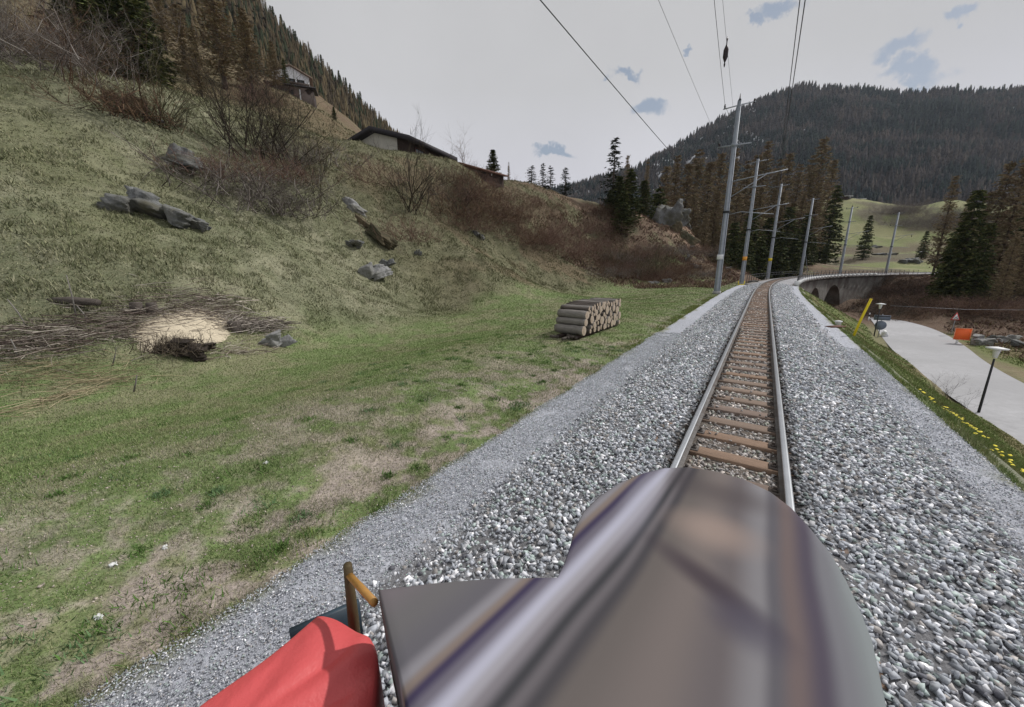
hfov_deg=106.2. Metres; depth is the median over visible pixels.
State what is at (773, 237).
overhead line mast
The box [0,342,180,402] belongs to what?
twig litter
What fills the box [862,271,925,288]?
bramble bush
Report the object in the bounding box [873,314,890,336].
traffic sign
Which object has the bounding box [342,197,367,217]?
rock
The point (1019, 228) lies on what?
spruce tree
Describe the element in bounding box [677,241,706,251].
bramble bush
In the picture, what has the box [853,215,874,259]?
spruce tree
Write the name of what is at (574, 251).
bramble bush
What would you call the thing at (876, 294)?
bramble bush
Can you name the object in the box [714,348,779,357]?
sleeper
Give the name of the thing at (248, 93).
bare bush
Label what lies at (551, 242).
bramble bush
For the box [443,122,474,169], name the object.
bare bush
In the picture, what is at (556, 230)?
bramble bush
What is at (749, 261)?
spruce tree
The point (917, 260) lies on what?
rock
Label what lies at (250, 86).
bare bush
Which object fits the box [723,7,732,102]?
overhead wire
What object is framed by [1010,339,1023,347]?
boulder
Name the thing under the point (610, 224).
bramble bush
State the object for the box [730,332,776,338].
sleeper
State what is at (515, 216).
bramble bush
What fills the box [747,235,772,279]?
spruce tree
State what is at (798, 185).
larch tree
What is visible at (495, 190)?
bramble bush
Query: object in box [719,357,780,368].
sleeper
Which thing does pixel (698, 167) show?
larch tree
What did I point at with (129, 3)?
spruce tree
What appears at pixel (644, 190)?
spruce tree
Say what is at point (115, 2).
spruce tree
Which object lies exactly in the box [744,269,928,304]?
stone viaduct
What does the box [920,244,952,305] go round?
spruce tree
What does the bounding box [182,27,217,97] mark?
larch tree
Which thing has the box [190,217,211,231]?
rock
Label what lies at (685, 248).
bramble bush
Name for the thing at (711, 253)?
bramble bush
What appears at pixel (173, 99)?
bare bush
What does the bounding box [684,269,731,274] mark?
bramble bush
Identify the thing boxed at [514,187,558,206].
bramble bush
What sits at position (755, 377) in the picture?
sleeper
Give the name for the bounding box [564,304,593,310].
log
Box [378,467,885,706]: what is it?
rail trolley hood
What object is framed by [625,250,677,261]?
bramble bush
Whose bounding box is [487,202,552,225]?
bramble bush
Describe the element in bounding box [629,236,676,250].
bramble bush
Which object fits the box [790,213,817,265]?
spruce tree
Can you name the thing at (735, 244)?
spruce tree
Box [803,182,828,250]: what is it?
larch tree
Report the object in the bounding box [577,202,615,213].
bramble bush
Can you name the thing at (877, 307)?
bramble bush
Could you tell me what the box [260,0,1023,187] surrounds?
sky
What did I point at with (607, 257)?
bramble bush
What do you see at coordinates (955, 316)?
warning sign
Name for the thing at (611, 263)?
bramble bush
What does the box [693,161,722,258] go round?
larch tree
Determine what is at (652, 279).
bramble bush
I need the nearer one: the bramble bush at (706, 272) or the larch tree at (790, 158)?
the bramble bush at (706, 272)
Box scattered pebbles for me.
[0,335,629,640]
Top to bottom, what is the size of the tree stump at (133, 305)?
0.430 m
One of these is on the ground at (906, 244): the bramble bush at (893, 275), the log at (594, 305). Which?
the bramble bush at (893, 275)
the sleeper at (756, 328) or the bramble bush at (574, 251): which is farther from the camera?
the bramble bush at (574, 251)
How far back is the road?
26.08 m
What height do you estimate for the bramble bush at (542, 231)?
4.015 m
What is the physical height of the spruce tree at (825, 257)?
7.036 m
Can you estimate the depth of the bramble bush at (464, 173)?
42.99 m
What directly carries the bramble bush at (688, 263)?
on the ground at (906, 244)
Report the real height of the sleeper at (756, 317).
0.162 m
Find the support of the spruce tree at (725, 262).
on the ground at (906, 244)
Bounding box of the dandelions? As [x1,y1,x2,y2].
[920,389,1023,471]
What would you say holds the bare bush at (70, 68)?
on the ground at (906, 244)
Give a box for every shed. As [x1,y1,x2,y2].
[263,80,318,107]
[459,162,508,187]
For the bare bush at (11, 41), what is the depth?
23.27 m
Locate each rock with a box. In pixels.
[96,185,193,228]
[99,89,147,117]
[160,143,202,170]
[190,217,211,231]
[258,329,296,347]
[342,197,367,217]
[345,240,363,248]
[355,213,398,249]
[358,262,392,280]
[379,258,395,265]
[414,249,421,255]
[471,230,484,240]
[652,199,683,225]
[670,221,699,245]
[681,208,690,228]
[871,252,898,254]
[898,257,922,263]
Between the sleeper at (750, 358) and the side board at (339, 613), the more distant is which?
the sleeper at (750, 358)
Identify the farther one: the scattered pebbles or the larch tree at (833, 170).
the larch tree at (833, 170)
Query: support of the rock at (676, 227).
on the ground at (906, 244)
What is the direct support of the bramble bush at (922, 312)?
on the ground at (906, 244)
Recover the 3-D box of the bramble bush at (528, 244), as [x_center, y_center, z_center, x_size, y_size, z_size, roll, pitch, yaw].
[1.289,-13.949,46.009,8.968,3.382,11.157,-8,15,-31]
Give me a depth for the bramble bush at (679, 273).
54.48 m
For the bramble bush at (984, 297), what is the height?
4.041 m
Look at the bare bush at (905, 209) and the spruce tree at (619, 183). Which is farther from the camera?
the bare bush at (905, 209)
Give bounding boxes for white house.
[268,64,312,86]
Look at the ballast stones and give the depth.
4.11 m
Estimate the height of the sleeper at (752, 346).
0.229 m
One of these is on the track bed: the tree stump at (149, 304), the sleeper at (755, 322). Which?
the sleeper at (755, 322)
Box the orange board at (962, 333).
[953,328,972,342]
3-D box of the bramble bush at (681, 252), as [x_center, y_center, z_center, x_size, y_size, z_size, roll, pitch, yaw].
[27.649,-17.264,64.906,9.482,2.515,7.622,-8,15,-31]
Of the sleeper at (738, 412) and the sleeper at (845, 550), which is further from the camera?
the sleeper at (738, 412)
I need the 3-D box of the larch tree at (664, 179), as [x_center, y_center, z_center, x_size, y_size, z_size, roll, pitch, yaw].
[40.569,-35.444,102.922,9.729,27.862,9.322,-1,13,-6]
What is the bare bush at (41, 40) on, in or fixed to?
on the ground at (906, 244)
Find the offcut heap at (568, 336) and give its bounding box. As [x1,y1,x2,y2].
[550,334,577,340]
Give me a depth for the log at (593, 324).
14.30 m
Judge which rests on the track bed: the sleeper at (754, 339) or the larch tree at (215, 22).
the sleeper at (754, 339)
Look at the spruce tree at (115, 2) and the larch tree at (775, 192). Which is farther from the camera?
the larch tree at (775, 192)
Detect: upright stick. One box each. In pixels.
[7,299,26,325]
[66,275,76,315]
[133,375,136,391]
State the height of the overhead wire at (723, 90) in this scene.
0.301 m
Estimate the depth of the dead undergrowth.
55.77 m
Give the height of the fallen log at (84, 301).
0.288 m
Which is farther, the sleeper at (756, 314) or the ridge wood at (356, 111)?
the ridge wood at (356, 111)
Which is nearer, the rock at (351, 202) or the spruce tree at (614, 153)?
the rock at (351, 202)
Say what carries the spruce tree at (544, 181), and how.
on the ground at (906, 244)
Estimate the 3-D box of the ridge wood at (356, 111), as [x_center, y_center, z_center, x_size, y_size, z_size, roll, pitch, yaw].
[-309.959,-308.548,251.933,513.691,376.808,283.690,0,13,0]
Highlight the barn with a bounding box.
[841,196,851,199]
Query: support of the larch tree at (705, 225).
on the ground at (906, 244)
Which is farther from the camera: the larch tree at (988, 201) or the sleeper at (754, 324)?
the larch tree at (988, 201)
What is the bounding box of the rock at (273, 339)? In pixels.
[258,329,296,347]
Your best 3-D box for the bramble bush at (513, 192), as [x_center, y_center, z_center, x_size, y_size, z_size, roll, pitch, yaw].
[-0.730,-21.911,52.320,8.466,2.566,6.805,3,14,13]
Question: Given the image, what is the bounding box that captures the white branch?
[195,292,258,312]
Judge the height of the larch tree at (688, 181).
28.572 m
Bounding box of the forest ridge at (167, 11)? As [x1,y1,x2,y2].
[152,0,315,73]
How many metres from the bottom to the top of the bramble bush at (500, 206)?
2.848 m
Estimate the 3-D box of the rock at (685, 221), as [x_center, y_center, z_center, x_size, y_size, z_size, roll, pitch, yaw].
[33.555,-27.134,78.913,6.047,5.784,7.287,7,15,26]
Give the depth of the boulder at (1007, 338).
35.77 m
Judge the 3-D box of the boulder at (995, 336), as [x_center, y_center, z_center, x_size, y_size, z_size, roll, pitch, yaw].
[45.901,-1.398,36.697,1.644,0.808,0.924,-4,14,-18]
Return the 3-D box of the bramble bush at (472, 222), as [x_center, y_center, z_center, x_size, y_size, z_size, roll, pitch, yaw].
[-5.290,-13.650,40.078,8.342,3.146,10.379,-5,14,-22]
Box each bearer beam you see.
[557,333,570,337]
[573,324,617,339]
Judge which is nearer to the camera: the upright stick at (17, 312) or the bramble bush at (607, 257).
the upright stick at (17, 312)
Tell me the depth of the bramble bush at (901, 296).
80.75 m
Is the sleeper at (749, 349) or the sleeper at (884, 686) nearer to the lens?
the sleeper at (884, 686)
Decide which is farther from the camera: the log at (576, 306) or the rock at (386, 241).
the rock at (386, 241)
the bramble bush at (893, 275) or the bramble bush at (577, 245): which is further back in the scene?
the bramble bush at (893, 275)
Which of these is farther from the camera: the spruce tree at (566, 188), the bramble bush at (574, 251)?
the spruce tree at (566, 188)
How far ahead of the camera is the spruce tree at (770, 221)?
92.62 m
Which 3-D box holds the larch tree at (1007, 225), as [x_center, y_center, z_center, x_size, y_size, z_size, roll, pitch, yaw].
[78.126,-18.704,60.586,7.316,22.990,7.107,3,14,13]
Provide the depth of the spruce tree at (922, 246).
141.11 m
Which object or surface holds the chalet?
on the ground at (906, 244)
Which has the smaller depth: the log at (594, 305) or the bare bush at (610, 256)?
the log at (594, 305)
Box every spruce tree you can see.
[27,0,99,52]
[48,0,128,76]
[58,0,168,77]
[94,0,175,89]
[137,0,183,89]
[281,58,289,83]
[331,107,336,118]
[486,149,501,173]
[527,165,538,183]
[538,163,547,187]
[545,166,557,189]
[559,167,572,195]
[597,137,624,202]
[605,176,626,212]
[605,189,614,207]
[609,191,635,234]
[611,169,646,223]
[635,180,655,217]
[649,187,667,218]
[717,242,732,268]
[725,222,743,268]
[732,237,756,276]
[733,208,764,270]
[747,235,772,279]
[755,218,783,278]
[761,231,793,278]
[771,207,801,274]
[780,235,805,276]
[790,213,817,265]
[804,238,819,264]
[815,185,844,263]
[820,242,831,264]
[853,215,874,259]
[914,231,930,258]
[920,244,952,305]
[922,189,990,301]
[924,218,972,301]
[952,223,999,301]
[983,200,1023,295]
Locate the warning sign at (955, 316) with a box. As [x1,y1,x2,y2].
[947,313,959,334]
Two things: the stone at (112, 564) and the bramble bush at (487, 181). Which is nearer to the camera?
the stone at (112, 564)
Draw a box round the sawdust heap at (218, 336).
[131,308,229,351]
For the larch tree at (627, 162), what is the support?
on the ground at (906, 244)
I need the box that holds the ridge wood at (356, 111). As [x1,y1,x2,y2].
[143,0,397,131]
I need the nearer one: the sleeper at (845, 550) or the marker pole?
the sleeper at (845, 550)
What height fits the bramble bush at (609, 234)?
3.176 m
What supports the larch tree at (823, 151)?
on the ground at (906, 244)
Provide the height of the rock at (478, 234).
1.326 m
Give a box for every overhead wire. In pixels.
[540,0,864,240]
[658,0,885,224]
[714,0,886,212]
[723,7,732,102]
[774,0,881,247]
[778,0,909,237]
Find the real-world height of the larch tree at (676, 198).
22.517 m
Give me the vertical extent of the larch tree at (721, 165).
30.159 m
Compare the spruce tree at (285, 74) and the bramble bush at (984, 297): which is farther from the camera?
the spruce tree at (285, 74)
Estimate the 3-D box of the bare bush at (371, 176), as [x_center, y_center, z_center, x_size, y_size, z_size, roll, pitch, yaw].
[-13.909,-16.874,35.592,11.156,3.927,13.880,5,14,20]
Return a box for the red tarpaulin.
[200,616,384,706]
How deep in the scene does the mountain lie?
764.42 m
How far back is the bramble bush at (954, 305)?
52.21 m
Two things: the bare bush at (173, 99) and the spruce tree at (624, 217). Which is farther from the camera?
the spruce tree at (624, 217)
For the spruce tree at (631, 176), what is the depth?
68.43 m
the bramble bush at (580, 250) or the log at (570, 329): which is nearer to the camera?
the log at (570, 329)
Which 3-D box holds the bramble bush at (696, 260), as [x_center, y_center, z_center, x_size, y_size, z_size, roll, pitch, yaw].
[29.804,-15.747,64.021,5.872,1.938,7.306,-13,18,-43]
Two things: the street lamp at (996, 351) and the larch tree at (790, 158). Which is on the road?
the street lamp at (996, 351)
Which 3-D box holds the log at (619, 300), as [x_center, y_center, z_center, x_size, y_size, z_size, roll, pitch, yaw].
[4.083,-2.281,16.477,1.150,0.209,0.195,10,16,37]
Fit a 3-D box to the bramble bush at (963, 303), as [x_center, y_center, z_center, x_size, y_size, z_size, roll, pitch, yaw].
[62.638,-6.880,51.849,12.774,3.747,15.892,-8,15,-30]
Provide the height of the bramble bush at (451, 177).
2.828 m
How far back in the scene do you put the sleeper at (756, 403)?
6.79 m
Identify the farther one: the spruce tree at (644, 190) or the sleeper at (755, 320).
the spruce tree at (644, 190)
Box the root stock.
[89,329,219,361]
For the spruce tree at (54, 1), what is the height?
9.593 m
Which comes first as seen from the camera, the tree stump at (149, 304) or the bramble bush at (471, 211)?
the tree stump at (149, 304)
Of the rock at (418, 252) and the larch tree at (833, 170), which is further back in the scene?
the larch tree at (833, 170)
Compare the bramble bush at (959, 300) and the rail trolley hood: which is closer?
the rail trolley hood
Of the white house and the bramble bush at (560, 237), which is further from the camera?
the white house
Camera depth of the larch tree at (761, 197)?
96.77 m
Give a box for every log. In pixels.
[46,297,100,305]
[554,324,585,335]
[556,317,587,325]
[557,309,588,318]
[560,306,589,310]
[561,305,589,307]
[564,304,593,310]
[566,303,595,307]
[569,301,597,305]
[572,300,600,305]
[587,315,593,323]
[587,322,595,327]
[590,298,616,302]
[595,297,620,302]
[598,316,603,324]
[602,305,608,313]
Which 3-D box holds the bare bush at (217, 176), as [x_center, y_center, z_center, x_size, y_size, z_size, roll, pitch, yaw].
[-17.874,-10.852,23.912,13.104,4.313,12.475,7,15,28]
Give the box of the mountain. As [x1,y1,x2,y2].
[545,80,1023,228]
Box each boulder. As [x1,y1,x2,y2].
[970,334,997,345]
[987,335,1004,338]
[996,335,1022,342]
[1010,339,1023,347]
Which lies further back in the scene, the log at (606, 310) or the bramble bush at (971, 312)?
the bramble bush at (971, 312)
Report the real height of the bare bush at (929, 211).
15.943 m
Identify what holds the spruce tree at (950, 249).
on the ground at (906, 244)
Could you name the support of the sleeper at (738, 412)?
on the track bed
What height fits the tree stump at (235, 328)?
0.430 m
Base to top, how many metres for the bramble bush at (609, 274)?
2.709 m
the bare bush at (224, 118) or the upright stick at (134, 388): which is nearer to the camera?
the upright stick at (134, 388)
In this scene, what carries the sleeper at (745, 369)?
on the track bed
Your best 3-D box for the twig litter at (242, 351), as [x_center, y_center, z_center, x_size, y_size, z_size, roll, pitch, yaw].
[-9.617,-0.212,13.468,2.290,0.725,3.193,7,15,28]
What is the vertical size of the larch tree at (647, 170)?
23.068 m
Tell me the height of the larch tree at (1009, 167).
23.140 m
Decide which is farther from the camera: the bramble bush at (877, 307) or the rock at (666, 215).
the rock at (666, 215)
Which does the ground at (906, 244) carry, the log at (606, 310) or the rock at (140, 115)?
the rock at (140, 115)
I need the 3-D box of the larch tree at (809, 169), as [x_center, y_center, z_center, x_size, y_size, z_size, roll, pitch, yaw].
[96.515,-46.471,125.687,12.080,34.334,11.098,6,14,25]
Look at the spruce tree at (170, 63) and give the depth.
37.64 m
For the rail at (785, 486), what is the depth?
5.36 m
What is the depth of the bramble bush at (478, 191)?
43.81 m
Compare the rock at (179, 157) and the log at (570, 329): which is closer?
the log at (570, 329)
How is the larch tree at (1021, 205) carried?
on the ground at (906, 244)
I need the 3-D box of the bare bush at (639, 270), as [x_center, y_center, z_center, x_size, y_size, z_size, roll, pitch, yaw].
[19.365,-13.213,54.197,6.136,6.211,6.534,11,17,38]
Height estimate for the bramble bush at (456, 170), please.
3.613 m
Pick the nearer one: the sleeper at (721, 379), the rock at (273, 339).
the sleeper at (721, 379)
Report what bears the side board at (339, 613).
attached to the stake post
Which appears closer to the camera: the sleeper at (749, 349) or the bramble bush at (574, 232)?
the sleeper at (749, 349)
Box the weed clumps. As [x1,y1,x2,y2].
[0,333,627,706]
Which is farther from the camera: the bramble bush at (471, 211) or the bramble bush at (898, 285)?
the bramble bush at (898, 285)
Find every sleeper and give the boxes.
[654,436,799,475]
[663,423,793,453]
[666,459,836,511]
[673,409,790,436]
[696,400,807,421]
[701,390,788,408]
[705,382,785,398]
[709,374,783,389]
[712,368,782,381]
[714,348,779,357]
[714,352,790,362]
[716,362,795,375]
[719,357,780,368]
[720,338,777,344]
[721,335,776,341]
[725,344,777,353]
[726,341,788,349]
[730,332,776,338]
[733,327,775,332]
[733,330,775,335]
[740,325,773,328]
[740,327,773,330]
[741,323,773,325]
[742,319,768,322]
[742,321,768,323]
[743,318,772,319]
[744,316,768,318]
[745,313,768,315]
[839,539,848,553]
[879,661,887,690]
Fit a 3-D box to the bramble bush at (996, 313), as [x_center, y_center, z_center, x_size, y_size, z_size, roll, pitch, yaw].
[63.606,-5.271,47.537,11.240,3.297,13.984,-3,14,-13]
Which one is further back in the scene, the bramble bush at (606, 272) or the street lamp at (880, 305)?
the bramble bush at (606, 272)
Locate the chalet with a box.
[347,126,457,160]
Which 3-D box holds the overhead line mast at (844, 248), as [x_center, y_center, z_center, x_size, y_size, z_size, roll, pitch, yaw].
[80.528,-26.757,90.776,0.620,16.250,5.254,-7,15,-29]
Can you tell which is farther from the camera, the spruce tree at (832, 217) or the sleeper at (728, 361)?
the spruce tree at (832, 217)
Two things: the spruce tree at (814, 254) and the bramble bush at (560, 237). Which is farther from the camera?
the spruce tree at (814, 254)
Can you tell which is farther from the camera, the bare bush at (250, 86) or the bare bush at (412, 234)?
the bare bush at (250, 86)
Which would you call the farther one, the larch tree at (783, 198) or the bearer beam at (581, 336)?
the larch tree at (783, 198)
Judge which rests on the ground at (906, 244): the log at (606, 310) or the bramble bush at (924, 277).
the bramble bush at (924, 277)
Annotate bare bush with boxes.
[0,0,176,80]
[0,0,249,97]
[3,46,205,131]
[7,0,124,92]
[85,5,338,169]
[94,9,223,134]
[99,119,359,206]
[115,129,301,188]
[165,163,362,218]
[210,67,276,108]
[219,67,302,104]
[224,123,382,175]
[230,142,343,198]
[235,31,355,219]
[254,87,305,110]
[303,135,418,189]
[340,203,448,246]
[369,105,457,215]
[430,174,479,215]
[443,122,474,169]
[596,236,633,269]
[626,245,675,279]
[644,239,679,271]
[854,208,946,227]
[856,193,957,216]
[861,197,933,215]
[884,201,1006,220]
[903,212,992,230]
[905,209,994,229]
[912,204,992,223]
[916,209,1015,226]
[933,377,978,400]
[955,387,988,408]
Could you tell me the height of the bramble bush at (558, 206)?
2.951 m
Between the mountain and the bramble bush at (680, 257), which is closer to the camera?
the bramble bush at (680, 257)
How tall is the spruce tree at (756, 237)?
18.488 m
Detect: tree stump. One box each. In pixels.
[129,302,144,314]
[145,302,158,314]
[227,321,243,332]
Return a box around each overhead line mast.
[712,93,787,293]
[739,155,788,283]
[765,182,804,279]
[798,196,829,275]
[839,205,866,273]
[884,210,911,272]
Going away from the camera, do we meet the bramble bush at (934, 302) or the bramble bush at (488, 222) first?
the bramble bush at (488, 222)
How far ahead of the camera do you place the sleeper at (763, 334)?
13.39 m
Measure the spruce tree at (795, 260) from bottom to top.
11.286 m
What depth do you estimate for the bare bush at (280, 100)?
52.12 m
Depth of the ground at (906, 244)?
12.53 m
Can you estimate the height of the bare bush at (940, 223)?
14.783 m
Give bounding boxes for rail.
[670,272,898,467]
[768,272,937,512]
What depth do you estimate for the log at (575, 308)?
14.06 m
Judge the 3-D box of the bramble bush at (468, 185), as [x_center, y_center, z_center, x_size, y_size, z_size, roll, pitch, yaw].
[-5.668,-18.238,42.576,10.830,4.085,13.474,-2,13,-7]
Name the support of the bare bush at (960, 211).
on the ground at (906, 244)
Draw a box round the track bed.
[73,273,1023,706]
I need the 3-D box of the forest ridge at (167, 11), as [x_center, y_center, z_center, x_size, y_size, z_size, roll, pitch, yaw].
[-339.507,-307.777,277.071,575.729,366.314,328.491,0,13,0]
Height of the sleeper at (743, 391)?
0.229 m
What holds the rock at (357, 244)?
on the ground at (906, 244)
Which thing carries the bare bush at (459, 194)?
on the ground at (906, 244)
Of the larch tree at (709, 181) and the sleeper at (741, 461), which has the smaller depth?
the sleeper at (741, 461)
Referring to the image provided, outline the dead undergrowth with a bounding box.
[522,204,1023,361]
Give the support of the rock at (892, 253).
on the ground at (906, 244)
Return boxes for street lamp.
[873,303,885,336]
[977,346,1009,412]
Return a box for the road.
[870,318,1023,444]
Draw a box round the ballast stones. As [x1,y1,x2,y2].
[359,282,1023,706]
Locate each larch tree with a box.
[149,0,179,49]
[161,1,203,83]
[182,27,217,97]
[188,0,252,89]
[230,7,271,87]
[265,40,285,88]
[623,155,630,188]
[642,159,649,216]
[653,165,677,211]
[666,155,686,206]
[670,195,679,206]
[677,163,701,236]
[686,185,705,239]
[687,148,706,234]
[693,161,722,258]
[698,213,713,260]
[700,152,734,254]
[700,191,727,262]
[713,188,748,267]
[714,148,745,248]
[727,160,758,259]
[734,154,767,236]
[739,186,769,251]
[748,141,774,243]
[757,159,790,237]
[766,153,797,230]
[768,191,790,265]
[777,164,807,257]
[790,195,812,243]
[795,136,839,257]
[796,155,822,243]
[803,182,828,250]
[813,159,842,259]
[921,175,962,278]
[931,197,974,284]
[960,191,998,279]
[967,160,1022,297]
[979,159,1023,299]
[986,231,1023,305]
[996,194,1023,259]
[996,224,1023,300]
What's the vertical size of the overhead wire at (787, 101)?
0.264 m
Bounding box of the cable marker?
[834,320,842,324]
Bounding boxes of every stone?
[93,613,103,620]
[108,561,117,566]
[881,330,888,336]
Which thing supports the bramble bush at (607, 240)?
on the ground at (906, 244)
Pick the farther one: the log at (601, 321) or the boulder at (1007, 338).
the boulder at (1007, 338)
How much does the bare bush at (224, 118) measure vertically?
10.596 m
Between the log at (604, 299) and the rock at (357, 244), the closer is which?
the log at (604, 299)
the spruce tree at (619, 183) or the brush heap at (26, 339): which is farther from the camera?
the spruce tree at (619, 183)
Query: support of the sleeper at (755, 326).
on the track bed
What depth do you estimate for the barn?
247.99 m
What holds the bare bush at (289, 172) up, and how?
on the ground at (906, 244)
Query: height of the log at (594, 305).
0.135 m
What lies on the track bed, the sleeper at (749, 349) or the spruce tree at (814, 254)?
the sleeper at (749, 349)
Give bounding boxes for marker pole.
[853,298,871,335]
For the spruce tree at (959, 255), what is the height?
18.135 m
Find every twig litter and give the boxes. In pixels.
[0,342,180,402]
[0,383,115,416]
[203,335,283,360]
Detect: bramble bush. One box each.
[399,177,509,220]
[413,164,472,187]
[416,156,492,187]
[417,168,503,204]
[421,170,511,210]
[423,157,493,185]
[429,191,524,228]
[435,178,489,198]
[437,209,506,233]
[438,172,538,205]
[440,199,500,220]
[447,181,510,201]
[459,188,541,218]
[461,203,562,239]
[462,212,512,232]
[463,168,518,191]
[472,184,551,213]
[474,196,529,214]
[486,203,556,222]
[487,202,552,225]
[490,184,535,200]
[493,218,563,248]
[494,226,556,246]
[496,207,545,223]
[512,213,582,240]
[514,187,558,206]
[519,193,561,209]
[521,221,590,245]
[524,222,577,244]
[524,233,580,254]
[529,226,587,244]
[538,196,582,210]
[544,204,591,220]
[546,229,601,249]
[549,223,599,236]
[552,239,627,261]
[554,245,598,257]
[566,216,615,234]
[569,235,622,252]
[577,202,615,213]
[577,249,644,263]
[582,197,624,215]
[582,254,642,268]
[583,262,642,278]
[584,262,632,276]
[586,215,640,232]
[587,234,632,245]
[587,243,626,253]
[590,207,633,218]
[590,224,639,240]
[600,248,649,262]
[617,242,668,257]
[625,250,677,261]
[627,264,699,279]
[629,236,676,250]
[630,269,680,279]
[632,245,684,254]
[634,274,665,282]
[636,270,686,283]
[653,261,715,273]
[655,237,712,255]
[655,254,715,270]
[662,245,696,256]
[663,251,695,259]
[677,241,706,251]
[678,255,710,262]
[684,268,726,278]
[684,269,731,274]
[689,258,745,272]
[699,246,726,255]
[827,297,961,319]
[834,301,976,326]
[837,303,933,321]
[845,292,915,308]
[851,267,918,279]
[851,294,913,304]
[852,294,921,307]
[855,273,923,286]
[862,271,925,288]
[862,288,914,298]
[863,282,929,297]
[863,296,923,307]
[865,290,922,302]
[872,277,922,290]
[888,294,1023,312]
[889,306,963,318]
[896,273,934,285]
[897,291,1023,315]
[902,303,966,313]
[911,298,1023,322]
[915,273,937,281]
[915,296,1017,312]
[923,293,1001,304]
[923,297,1023,318]
[925,287,1023,306]
[941,300,1023,322]
[942,295,1023,316]
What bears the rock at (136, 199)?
on the ground at (906, 244)
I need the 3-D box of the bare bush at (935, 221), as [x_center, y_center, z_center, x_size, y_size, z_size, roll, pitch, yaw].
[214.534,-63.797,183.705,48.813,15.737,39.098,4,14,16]
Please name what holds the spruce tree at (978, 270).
on the ground at (906, 244)
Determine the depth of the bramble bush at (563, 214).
61.26 m
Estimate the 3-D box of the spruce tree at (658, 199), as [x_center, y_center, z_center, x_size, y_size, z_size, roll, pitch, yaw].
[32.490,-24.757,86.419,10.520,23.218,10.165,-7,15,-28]
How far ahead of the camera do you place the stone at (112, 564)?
3.45 m
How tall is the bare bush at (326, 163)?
12.807 m
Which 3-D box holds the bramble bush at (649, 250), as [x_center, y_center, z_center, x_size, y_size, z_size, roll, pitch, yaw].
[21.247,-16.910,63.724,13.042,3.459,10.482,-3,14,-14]
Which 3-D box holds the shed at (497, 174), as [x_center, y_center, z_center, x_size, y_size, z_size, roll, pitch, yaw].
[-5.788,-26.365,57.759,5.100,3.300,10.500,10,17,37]
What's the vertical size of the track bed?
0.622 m
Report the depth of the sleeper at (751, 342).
11.88 m
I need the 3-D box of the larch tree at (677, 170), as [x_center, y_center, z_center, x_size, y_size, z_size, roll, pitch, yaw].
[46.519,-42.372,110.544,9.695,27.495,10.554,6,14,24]
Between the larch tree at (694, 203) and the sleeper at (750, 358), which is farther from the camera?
the larch tree at (694, 203)
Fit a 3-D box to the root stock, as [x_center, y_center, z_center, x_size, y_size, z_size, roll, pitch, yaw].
[-10.864,-0.252,12.090,3.439,1.128,1.987,0,13,0]
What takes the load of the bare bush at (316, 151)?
on the ground at (906, 244)
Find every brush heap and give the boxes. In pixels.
[0,274,284,372]
[201,308,301,335]
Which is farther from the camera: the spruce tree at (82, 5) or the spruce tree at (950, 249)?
the spruce tree at (950, 249)
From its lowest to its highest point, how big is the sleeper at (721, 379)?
0.231 m
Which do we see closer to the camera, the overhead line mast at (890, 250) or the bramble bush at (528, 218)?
the bramble bush at (528, 218)
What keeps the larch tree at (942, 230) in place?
on the ground at (906, 244)
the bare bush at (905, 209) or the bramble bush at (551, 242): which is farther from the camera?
the bare bush at (905, 209)
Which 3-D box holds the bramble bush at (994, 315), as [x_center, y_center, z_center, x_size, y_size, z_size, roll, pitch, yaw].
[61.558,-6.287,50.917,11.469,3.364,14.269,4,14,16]
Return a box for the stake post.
[343,561,377,633]
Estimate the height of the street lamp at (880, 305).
3.700 m
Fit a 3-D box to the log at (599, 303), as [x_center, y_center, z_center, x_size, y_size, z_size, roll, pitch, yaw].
[2.869,-1.937,14.852,1.150,0.160,0.148,10,18,37]
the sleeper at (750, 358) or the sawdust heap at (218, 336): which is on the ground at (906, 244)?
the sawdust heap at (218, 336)
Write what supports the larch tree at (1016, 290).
on the ground at (906, 244)
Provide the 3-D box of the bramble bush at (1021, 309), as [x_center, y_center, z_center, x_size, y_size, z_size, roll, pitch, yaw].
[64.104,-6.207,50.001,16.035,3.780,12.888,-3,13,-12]
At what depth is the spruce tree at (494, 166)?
68.17 m
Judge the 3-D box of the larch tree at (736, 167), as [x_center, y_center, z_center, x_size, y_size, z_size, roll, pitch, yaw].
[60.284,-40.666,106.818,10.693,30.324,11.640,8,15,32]
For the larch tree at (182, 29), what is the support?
on the ground at (906, 244)
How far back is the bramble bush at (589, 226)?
61.71 m
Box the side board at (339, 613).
[289,598,362,638]
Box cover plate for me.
[826,325,845,327]
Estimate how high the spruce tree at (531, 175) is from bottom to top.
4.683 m
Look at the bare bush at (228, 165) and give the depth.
22.99 m
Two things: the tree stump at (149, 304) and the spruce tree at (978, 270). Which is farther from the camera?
the spruce tree at (978, 270)
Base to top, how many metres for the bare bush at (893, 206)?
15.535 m
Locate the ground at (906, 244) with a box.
[0,0,1023,706]
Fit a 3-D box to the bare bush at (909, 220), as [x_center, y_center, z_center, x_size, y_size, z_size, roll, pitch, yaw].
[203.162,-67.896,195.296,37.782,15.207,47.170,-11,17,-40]
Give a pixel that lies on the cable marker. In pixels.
(837, 322)
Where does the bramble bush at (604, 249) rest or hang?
on the ground at (906, 244)
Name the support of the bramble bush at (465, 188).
on the ground at (906, 244)
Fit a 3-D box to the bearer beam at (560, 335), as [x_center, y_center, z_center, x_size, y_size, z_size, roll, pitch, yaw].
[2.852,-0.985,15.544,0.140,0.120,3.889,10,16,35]
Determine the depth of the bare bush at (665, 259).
57.66 m

